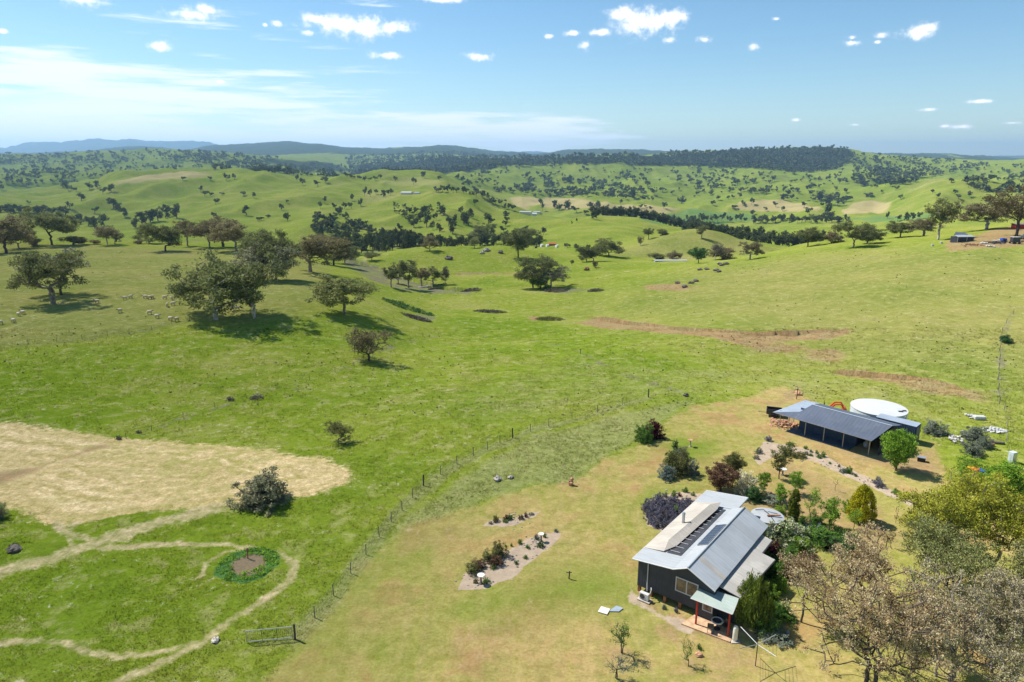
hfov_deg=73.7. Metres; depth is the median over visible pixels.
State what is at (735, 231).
gum tree
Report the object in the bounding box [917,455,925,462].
storage tub
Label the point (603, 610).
paving slab
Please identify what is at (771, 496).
shrub
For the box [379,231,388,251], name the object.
gum tree
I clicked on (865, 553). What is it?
gum tree
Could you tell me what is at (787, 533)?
shrub
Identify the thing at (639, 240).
gum tree
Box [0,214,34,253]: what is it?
gum tree
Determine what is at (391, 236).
gum tree
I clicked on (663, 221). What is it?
gum tree
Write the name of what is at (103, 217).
gum tree
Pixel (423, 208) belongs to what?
gum tree
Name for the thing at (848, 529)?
shrub
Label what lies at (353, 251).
gum tree
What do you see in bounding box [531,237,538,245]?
gum tree
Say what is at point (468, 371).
tussocks
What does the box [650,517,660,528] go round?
lavender bush
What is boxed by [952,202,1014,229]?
gum tree
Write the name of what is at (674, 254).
bush
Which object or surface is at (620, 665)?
shrub
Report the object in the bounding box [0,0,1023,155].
sky
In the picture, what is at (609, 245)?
gum tree
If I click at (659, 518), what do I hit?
lavender bush
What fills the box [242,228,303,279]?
gum tree
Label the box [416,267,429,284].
gum tree
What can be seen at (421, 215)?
gum tree
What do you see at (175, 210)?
gum tree
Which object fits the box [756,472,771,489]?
garden tree
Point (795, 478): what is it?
garden tree
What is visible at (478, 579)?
scattered stones
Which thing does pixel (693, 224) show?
gum tree
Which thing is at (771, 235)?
gum tree
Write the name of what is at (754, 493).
shrub
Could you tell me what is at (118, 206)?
gum tree
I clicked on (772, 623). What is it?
shrub
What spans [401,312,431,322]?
thicket
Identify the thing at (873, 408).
water tank
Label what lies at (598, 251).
gum tree
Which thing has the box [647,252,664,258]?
bush
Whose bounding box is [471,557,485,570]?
shrub
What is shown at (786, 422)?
firewood pile
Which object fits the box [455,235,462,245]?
gum tree
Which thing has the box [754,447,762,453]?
shrub
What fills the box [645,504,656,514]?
lavender bush
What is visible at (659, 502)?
lavender bush
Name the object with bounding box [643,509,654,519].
lavender bush
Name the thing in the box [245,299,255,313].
gum tree
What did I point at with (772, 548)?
shrub
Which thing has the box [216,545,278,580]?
ground cover
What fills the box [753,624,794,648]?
shrub
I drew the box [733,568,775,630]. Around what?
shrub
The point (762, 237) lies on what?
gum tree
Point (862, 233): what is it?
gum tree
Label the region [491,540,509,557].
shrub
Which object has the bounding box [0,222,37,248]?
gum tree
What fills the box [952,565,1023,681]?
gum tree
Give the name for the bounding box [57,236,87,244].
bush
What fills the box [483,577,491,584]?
shrub
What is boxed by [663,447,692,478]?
shrub
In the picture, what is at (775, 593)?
shrub
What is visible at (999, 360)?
wire fence
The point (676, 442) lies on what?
shrub
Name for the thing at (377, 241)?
gum tree
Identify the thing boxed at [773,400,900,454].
farm shed
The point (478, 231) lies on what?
gum tree
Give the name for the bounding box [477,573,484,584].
bird bath
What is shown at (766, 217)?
gum tree
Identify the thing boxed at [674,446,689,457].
shrub
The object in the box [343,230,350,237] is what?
gum tree
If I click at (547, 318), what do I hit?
thicket
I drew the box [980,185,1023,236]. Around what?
gum tree
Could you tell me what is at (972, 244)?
scrap pile
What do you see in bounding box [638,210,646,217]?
gum tree
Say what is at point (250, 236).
gum tree
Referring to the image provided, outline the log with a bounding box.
[991,441,1004,443]
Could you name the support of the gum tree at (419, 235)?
on the ground at (408, 604)
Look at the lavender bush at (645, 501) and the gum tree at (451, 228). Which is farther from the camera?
the gum tree at (451, 228)
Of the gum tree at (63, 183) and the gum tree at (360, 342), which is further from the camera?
the gum tree at (63, 183)
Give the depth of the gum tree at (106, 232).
320.74 m
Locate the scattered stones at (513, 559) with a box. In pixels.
[497,555,532,572]
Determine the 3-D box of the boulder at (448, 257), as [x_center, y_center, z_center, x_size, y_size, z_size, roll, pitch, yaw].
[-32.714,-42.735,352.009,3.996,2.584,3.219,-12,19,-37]
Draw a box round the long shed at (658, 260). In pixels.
[654,259,686,261]
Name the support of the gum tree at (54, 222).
on the ground at (408, 604)
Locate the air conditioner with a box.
[637,587,652,603]
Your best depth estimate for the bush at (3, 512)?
70.89 m
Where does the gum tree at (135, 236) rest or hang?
on the ground at (408, 604)
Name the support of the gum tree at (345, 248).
on the ground at (408, 604)
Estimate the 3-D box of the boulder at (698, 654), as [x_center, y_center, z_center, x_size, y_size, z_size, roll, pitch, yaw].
[13.975,23.476,51.090,0.661,0.415,0.529,-2,15,-9]
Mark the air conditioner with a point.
(644, 596)
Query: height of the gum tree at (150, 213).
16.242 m
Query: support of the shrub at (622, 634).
on the ground at (408, 604)
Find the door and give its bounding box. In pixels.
[915,424,920,441]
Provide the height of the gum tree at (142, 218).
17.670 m
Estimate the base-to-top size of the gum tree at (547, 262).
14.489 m
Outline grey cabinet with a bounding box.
[1007,451,1017,463]
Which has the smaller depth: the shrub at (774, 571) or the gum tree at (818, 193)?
the shrub at (774, 571)
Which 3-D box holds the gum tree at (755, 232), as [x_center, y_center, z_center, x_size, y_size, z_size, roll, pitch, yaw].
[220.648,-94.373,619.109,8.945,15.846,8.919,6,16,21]
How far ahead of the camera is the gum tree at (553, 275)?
266.26 m
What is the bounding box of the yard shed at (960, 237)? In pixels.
[950,232,974,242]
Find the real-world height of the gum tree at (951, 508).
10.661 m
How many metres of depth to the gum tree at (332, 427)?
89.81 m
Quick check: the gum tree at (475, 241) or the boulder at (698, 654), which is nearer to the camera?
the boulder at (698, 654)
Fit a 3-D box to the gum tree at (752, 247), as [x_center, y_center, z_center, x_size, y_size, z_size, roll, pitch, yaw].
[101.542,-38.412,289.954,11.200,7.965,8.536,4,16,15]
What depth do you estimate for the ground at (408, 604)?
105.44 m
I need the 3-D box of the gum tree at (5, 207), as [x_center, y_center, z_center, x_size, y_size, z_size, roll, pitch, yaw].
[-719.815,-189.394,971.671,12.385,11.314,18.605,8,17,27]
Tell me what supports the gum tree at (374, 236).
on the ground at (408, 604)
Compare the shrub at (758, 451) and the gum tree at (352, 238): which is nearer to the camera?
the shrub at (758, 451)
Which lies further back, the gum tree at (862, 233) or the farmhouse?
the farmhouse
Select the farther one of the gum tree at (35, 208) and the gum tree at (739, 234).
the gum tree at (35, 208)
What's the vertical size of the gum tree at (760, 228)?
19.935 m
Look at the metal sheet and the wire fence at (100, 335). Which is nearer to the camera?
the metal sheet
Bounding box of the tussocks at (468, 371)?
[1,257,1009,416]
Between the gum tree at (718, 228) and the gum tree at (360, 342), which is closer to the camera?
the gum tree at (360, 342)
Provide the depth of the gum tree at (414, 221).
751.83 m
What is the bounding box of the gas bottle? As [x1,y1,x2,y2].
[731,623,740,643]
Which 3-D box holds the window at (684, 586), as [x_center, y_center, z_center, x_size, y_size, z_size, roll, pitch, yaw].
[14.207,20.046,55.509,1.950,1.300,0.060,12,19,37]
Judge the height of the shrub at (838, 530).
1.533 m
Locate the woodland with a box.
[0,144,1023,249]
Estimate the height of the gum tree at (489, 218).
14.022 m
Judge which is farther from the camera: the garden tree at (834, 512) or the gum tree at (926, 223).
the gum tree at (926, 223)
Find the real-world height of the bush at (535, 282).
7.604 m
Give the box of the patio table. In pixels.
[711,616,723,630]
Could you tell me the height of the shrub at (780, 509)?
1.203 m
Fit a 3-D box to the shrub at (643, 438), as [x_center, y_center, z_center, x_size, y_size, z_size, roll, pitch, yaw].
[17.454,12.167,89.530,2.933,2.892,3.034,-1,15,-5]
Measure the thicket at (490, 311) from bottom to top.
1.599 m
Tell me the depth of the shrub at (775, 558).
61.89 m
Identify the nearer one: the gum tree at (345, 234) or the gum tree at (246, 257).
the gum tree at (246, 257)
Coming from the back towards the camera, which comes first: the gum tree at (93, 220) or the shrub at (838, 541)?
the gum tree at (93, 220)
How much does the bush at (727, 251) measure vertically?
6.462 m
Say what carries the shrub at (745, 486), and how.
on the ground at (408, 604)
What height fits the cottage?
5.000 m
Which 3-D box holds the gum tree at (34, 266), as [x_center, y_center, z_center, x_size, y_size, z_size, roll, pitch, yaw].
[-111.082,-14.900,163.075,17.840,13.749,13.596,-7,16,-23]
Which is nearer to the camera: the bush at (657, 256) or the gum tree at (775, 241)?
the bush at (657, 256)
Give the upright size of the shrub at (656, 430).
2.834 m
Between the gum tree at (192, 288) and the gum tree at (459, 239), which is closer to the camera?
the gum tree at (192, 288)
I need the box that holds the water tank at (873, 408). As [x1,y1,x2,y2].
[850,399,907,418]
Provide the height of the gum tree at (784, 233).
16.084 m
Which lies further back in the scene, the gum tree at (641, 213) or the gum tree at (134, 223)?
the gum tree at (641, 213)
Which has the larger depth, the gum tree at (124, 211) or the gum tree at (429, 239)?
the gum tree at (124, 211)
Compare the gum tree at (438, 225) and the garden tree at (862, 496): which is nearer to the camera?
the garden tree at (862, 496)
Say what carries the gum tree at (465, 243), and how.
on the ground at (408, 604)
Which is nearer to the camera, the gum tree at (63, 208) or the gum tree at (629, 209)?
the gum tree at (629, 209)
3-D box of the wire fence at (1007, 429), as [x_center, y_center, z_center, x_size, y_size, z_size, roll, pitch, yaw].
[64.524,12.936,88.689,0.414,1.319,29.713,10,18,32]
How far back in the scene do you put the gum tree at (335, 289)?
162.01 m
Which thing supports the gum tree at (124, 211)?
on the ground at (408, 604)
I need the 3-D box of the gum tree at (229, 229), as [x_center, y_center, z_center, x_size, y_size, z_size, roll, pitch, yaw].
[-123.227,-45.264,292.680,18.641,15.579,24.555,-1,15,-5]
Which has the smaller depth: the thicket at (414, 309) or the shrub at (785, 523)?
the shrub at (785, 523)
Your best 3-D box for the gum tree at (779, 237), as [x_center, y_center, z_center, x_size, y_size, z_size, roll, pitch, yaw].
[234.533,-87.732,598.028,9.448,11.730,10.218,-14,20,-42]
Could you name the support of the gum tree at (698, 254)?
on the ground at (408, 604)
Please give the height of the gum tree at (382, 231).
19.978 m
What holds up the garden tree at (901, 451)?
on the ground at (408, 604)
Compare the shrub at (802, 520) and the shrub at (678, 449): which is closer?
the shrub at (802, 520)
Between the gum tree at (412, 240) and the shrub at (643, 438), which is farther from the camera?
the gum tree at (412, 240)
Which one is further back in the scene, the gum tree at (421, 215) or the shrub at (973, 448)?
the gum tree at (421, 215)
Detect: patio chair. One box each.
[707,623,713,631]
[720,618,727,628]
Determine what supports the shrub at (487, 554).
on the ground at (408, 604)
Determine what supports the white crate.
on the ground at (408, 604)
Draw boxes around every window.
[675,576,698,596]
[702,603,712,613]
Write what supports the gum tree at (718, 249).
on the ground at (408, 604)
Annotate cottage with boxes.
[632,490,775,635]
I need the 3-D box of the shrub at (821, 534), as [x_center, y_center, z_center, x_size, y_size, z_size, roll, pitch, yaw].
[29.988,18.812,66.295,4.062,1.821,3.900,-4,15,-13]
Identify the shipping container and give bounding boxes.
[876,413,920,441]
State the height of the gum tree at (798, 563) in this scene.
6.089 m
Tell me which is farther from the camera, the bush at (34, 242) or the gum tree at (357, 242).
the gum tree at (357, 242)
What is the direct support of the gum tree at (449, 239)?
on the ground at (408, 604)
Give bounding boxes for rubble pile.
[939,434,963,442]
[982,426,1006,432]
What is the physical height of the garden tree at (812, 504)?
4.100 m
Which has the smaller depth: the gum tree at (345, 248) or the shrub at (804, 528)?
the shrub at (804, 528)
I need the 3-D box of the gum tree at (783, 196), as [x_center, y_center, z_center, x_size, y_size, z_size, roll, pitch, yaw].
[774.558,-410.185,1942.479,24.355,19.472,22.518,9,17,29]
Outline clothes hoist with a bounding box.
[739,627,776,665]
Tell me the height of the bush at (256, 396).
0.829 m
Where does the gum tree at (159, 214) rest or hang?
on the ground at (408, 604)
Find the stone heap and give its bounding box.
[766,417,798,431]
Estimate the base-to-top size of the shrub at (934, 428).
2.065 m
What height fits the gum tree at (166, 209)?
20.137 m
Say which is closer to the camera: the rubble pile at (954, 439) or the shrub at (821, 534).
the shrub at (821, 534)
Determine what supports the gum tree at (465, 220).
on the ground at (408, 604)
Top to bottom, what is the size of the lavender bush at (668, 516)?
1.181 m
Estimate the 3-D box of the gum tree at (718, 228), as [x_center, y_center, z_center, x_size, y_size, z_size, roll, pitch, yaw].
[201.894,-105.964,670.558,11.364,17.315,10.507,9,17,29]
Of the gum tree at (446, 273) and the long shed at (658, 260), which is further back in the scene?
the long shed at (658, 260)
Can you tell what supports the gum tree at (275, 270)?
on the ground at (408, 604)
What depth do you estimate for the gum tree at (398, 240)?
603.90 m
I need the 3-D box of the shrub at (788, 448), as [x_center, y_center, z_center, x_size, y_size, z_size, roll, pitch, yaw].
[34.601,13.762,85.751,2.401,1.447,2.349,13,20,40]
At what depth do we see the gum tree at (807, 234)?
321.14 m
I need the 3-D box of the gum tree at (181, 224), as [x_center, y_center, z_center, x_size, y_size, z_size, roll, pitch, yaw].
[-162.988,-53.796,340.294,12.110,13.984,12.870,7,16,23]
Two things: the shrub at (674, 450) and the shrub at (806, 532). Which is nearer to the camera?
the shrub at (806, 532)
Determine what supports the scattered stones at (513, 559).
on the ground at (408, 604)
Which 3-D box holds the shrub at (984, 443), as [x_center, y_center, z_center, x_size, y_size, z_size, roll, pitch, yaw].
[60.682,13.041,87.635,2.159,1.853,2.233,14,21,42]
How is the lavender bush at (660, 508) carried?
on the ground at (408, 604)
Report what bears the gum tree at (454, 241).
on the ground at (408, 604)
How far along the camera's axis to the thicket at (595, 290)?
256.94 m
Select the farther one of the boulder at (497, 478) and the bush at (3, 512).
the boulder at (497, 478)
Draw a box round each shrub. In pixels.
[464,561,480,576]
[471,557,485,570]
[482,547,496,563]
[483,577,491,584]
[489,555,503,567]
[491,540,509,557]
[493,515,499,522]
[537,540,544,548]
[605,655,636,678]
[609,619,630,652]
[633,423,653,443]
[643,418,666,439]
[656,463,677,482]
[662,449,677,465]
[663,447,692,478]
[672,440,678,448]
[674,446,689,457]
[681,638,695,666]
[684,459,699,478]
[733,469,759,496]
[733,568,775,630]
[743,486,767,503]
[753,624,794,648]
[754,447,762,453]
[754,606,782,639]
[758,491,788,506]
[761,575,772,594]
[764,436,773,441]
[764,560,784,581]
[765,516,814,556]
[765,539,780,557]
[765,550,779,568]
[767,579,782,601]
[771,576,788,596]
[772,600,796,628]
[773,518,796,538]
[774,503,787,514]
[777,445,796,458]
[777,543,797,566]
[782,562,801,584]
[787,535,812,556]
[794,450,806,459]
[794,525,810,539]
[796,522,812,536]
[797,551,819,570]
[798,514,808,525]
[803,520,822,535]
[805,522,844,551]
[807,510,825,525]
[826,535,853,555]
[827,523,851,535]
[839,528,861,547]
[840,499,851,512]
[845,465,853,473]
[870,476,882,483]
[874,480,888,488]
[922,418,949,436]
[954,453,986,470]
[957,470,982,494]
[958,439,985,458]
[960,426,990,442]
[977,435,994,449]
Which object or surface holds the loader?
on the ground at (408, 604)
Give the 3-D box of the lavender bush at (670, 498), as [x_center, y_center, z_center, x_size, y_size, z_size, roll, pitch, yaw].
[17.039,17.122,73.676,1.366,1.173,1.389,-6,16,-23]
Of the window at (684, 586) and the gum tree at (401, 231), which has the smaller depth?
the window at (684, 586)
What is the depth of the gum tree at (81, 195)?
1136.18 m
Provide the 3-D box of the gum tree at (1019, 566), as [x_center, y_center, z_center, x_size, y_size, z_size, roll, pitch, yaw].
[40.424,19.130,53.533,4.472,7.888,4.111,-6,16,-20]
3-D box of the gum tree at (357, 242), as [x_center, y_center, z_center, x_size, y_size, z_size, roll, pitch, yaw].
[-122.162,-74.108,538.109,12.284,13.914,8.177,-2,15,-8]
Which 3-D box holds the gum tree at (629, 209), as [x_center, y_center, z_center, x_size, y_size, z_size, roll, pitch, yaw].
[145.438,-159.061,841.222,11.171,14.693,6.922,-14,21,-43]
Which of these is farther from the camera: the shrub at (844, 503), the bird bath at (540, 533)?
the shrub at (844, 503)
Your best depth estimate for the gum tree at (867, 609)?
44.61 m
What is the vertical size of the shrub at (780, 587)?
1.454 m
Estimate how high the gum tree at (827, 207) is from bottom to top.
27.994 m
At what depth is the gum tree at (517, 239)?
349.79 m
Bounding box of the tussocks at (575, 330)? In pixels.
[4,250,1022,414]
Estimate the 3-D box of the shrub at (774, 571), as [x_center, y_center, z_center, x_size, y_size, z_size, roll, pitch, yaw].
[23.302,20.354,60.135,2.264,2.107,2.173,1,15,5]
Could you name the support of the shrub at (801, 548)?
on the ground at (408, 604)
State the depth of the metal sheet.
56.22 m
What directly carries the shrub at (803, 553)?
on the ground at (408, 604)
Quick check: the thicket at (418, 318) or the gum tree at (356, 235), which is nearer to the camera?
the thicket at (418, 318)
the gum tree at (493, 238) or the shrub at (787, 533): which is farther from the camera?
the gum tree at (493, 238)
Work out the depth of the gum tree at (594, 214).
762.91 m
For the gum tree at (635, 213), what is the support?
on the ground at (408, 604)
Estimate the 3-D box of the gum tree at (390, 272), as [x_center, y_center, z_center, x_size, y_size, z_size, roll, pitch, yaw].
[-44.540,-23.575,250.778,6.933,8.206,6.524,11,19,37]
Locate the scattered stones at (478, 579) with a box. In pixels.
[455,567,512,587]
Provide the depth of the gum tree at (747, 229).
671.39 m
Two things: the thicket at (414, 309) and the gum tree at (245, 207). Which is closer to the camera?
the thicket at (414, 309)
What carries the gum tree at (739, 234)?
on the ground at (408, 604)
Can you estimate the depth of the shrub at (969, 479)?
76.45 m
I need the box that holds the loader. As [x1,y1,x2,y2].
[824,400,846,410]
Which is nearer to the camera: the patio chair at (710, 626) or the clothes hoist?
the clothes hoist
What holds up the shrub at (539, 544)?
on the ground at (408, 604)
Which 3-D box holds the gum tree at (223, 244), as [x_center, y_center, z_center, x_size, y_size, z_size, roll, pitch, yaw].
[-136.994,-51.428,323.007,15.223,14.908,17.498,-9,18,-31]
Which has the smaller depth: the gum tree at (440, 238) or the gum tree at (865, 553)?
the gum tree at (865, 553)
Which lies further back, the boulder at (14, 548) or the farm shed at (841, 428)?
the farm shed at (841, 428)
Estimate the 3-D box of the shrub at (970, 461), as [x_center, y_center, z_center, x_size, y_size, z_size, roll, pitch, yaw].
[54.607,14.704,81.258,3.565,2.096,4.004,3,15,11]
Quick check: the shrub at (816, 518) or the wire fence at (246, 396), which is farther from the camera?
the wire fence at (246, 396)
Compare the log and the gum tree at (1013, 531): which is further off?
the log
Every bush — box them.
[0,502,8,519]
[27,238,42,245]
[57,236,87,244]
[86,239,99,243]
[133,239,143,243]
[222,465,288,515]
[250,394,263,399]
[529,273,551,289]
[640,498,651,507]
[641,502,650,513]
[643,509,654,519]
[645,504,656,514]
[645,515,655,524]
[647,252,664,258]
[649,494,659,503]
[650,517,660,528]
[652,505,662,512]
[654,509,664,518]
[656,499,664,507]
[656,513,667,521]
[657,229,668,234]
[659,519,667,529]
[661,512,671,523]
[665,250,682,258]
[665,496,674,501]
[665,499,676,507]
[671,496,681,505]
[678,497,685,504]
[708,247,736,259]
[820,230,844,242]
[999,334,1012,342]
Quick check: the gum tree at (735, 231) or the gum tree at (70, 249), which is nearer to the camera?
the gum tree at (70, 249)
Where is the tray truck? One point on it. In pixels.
(1013, 240)
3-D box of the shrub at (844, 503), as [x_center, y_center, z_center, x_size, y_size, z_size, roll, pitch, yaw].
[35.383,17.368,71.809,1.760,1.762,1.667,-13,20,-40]
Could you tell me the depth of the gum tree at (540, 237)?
560.67 m
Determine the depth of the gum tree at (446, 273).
288.01 m
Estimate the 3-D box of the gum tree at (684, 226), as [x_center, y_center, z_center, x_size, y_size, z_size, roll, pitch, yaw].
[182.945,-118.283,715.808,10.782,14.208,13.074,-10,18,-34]
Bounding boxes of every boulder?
[5,544,21,552]
[211,636,218,643]
[444,256,452,259]
[493,475,501,481]
[568,477,573,485]
[695,651,703,657]
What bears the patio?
on the ground at (408, 604)
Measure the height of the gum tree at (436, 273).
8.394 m
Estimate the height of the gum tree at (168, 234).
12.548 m
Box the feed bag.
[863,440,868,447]
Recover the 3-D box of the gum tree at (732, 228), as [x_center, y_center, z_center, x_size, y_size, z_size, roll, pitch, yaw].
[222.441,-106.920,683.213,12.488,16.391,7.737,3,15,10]
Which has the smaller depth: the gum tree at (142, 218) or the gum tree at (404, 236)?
the gum tree at (404, 236)
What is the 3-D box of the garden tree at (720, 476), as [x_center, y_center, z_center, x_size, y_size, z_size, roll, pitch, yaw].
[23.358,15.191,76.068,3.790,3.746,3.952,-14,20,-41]
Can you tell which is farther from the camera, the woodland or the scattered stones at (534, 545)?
the woodland
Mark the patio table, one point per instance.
(716, 620)
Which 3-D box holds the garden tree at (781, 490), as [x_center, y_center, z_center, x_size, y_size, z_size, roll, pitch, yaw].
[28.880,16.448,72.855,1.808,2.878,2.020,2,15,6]
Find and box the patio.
[681,614,732,642]
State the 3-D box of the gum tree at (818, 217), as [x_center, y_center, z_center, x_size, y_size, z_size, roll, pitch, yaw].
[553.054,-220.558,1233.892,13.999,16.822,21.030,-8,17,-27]
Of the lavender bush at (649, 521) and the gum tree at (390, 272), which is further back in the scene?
the gum tree at (390, 272)
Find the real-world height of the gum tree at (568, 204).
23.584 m
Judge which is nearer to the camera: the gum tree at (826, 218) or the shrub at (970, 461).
the shrub at (970, 461)
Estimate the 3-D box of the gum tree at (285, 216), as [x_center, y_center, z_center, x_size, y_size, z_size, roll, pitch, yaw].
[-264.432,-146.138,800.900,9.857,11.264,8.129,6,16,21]
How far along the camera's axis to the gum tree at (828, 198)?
1981.86 m
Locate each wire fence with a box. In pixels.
[2,318,189,345]
[125,341,402,438]
[293,389,648,639]
[998,312,1013,403]
[1003,403,1011,463]
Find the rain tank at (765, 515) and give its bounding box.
[751,507,783,537]
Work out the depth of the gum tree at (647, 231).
513.08 m
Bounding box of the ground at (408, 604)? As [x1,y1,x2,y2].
[0,138,1023,681]
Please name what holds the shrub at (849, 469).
on the ground at (408, 604)
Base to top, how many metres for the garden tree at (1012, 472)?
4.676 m
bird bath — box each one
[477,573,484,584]
[538,532,543,541]
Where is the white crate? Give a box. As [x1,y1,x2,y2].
[973,415,985,419]
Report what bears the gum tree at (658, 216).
on the ground at (408, 604)
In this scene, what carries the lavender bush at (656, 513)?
on the ground at (408, 604)
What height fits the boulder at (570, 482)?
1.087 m
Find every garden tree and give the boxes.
[704,461,740,490]
[721,451,747,470]
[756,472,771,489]
[770,444,793,478]
[774,483,792,504]
[787,488,801,523]
[788,471,805,488]
[803,490,821,521]
[812,487,821,502]
[818,496,841,529]
[845,483,877,523]
[847,508,863,528]
[880,428,923,470]
[978,459,1023,494]
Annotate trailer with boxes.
[758,406,781,417]
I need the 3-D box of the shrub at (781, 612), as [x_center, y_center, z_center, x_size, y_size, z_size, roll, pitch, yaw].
[21.945,21.819,55.159,2.429,1.742,2.332,13,19,39]
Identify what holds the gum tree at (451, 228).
on the ground at (408, 604)
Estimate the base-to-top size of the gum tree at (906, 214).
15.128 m
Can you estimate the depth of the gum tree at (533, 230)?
589.94 m
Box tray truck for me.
[1009,237,1022,243]
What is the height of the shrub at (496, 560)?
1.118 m
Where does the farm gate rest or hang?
on the ground at (408, 604)
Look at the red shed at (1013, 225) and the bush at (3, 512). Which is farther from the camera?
the red shed at (1013, 225)
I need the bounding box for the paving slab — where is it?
[598,606,609,613]
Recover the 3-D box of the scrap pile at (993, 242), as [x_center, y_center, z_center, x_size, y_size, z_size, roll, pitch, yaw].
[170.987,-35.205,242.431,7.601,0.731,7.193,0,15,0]
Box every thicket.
[381,297,435,315]
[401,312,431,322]
[460,287,480,291]
[474,309,506,313]
[535,316,564,320]
[543,288,567,292]
[587,288,603,291]
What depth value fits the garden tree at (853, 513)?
68.11 m
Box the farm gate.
[245,626,292,641]
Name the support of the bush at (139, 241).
on the ground at (408, 604)
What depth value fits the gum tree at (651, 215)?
840.12 m
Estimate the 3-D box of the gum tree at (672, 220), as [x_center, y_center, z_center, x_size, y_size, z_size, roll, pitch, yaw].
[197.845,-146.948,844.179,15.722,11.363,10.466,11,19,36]
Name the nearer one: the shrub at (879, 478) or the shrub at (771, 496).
the shrub at (771, 496)
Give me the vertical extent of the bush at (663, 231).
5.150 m
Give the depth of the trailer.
98.10 m
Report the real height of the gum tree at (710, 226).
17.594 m
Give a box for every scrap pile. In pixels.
[962,243,984,246]
[983,241,1005,243]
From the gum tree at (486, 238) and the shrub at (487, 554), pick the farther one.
the gum tree at (486, 238)
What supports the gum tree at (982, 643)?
on the ground at (408, 604)
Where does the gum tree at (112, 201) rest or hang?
on the ground at (408, 604)
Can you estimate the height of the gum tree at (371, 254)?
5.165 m
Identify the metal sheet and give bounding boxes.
[610,605,622,611]
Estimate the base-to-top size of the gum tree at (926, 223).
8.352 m
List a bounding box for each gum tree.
[0,204,9,211]
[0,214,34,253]
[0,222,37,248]
[5,249,89,304]
[7,206,14,212]
[13,247,90,294]
[16,206,81,244]
[32,206,39,212]
[57,205,70,214]
[60,180,68,186]
[75,213,84,224]
[76,192,84,200]
[82,216,91,225]
[85,182,93,188]
[88,216,96,226]
[92,225,119,244]
[97,214,109,225]
[103,228,124,243]
[107,183,114,190]
[107,197,121,207]
[114,203,120,210]
[119,207,127,215]
[130,223,161,243]
[131,217,137,227]
[135,212,146,223]
[137,224,182,250]
[144,210,155,221]
[150,207,162,220]
[158,204,170,217]
[160,248,268,319]
[169,203,179,217]
[172,219,197,245]
[180,215,225,247]
[205,218,224,246]
[205,218,247,251]
[208,251,287,318]
[229,241,301,274]
[234,228,275,256]
[242,205,248,214]
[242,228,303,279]
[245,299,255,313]
[283,212,289,220]
[295,234,347,271]
[304,273,379,314]
[308,233,352,264]
[312,221,326,229]
[322,420,354,442]
[327,246,361,263]
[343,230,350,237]
[343,327,394,360]
[345,236,355,253]
[351,238,363,253]
[353,233,359,244]
[361,232,371,251]
[363,250,381,260]
[372,231,378,248]
[375,235,381,249]
[379,228,384,248]
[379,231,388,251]
[381,266,399,286]
[387,227,401,246]
[388,233,397,250]
[390,259,418,287]
[397,228,405,244]
[399,230,416,247]
[406,235,416,247]
[410,216,419,225]
[412,232,423,238]
[416,212,423,220]
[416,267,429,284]
[419,206,429,216]
[420,235,441,250]
[423,215,430,226]
[423,266,442,285]
[436,223,443,231]
[436,234,443,246]
[438,204,445,214]
[441,266,448,282]
[446,235,452,246]
[448,220,456,233]
[452,239,457,245]
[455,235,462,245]
[460,210,469,224]
[463,236,472,245]
[467,222,497,237]
[468,237,480,247]
[469,208,473,216]
[479,233,490,244]
[484,212,494,223]
[491,235,496,245]
[501,227,533,257]
[513,253,559,287]
[517,227,542,236]
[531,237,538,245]
[536,235,542,245]
[536,263,571,286]
[564,200,571,208]
[575,246,594,261]
[585,245,606,260]
[591,210,597,217]
[593,237,624,255]
[627,206,631,216]
[632,206,640,216]
[637,236,644,245]
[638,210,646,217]
[642,228,654,238]
[647,210,654,220]
[655,212,661,221]
[659,215,666,223]
[667,218,677,225]
[681,223,690,229]
[686,246,711,262]
[689,219,700,228]
[695,224,709,238]
[705,221,712,229]
[711,244,723,256]
[714,225,723,231]
[729,226,736,235]
[732,226,743,239]
[736,231,745,238]
[737,241,764,259]
[742,226,750,238]
[744,231,752,240]
[750,228,760,241]
[752,234,769,242]
[757,226,764,232]
[762,214,770,222]
[766,230,777,243]
[771,238,779,244]
[774,234,785,245]
[776,548,840,622]
[778,230,787,243]
[778,553,977,681]
[780,193,788,198]
[782,232,794,246]
[790,239,800,244]
[792,227,824,246]
[813,214,822,222]
[815,189,824,200]
[822,192,835,204]
[823,215,829,222]
[824,204,832,213]
[829,519,896,620]
[830,219,876,247]
[834,216,843,222]
[854,224,886,243]
[880,555,1023,681]
[884,220,917,236]
[894,474,1013,587]
[898,511,1020,601]
[898,581,1005,676]
[904,212,909,220]
[906,218,945,235]
[923,197,963,239]
[930,462,1023,590]
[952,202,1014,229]
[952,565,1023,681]
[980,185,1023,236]
[1008,537,1023,623]
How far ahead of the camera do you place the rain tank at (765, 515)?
66.63 m
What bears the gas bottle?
on the ground at (408, 604)
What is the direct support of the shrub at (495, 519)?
on the ground at (408, 604)
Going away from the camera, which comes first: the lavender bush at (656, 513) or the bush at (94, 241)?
the lavender bush at (656, 513)
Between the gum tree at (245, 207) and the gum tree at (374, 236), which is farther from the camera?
the gum tree at (245, 207)
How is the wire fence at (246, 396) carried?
on the ground at (408, 604)
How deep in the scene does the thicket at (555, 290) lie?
259.52 m
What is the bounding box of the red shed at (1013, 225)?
[1010,223,1023,228]
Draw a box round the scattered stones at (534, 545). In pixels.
[521,536,545,555]

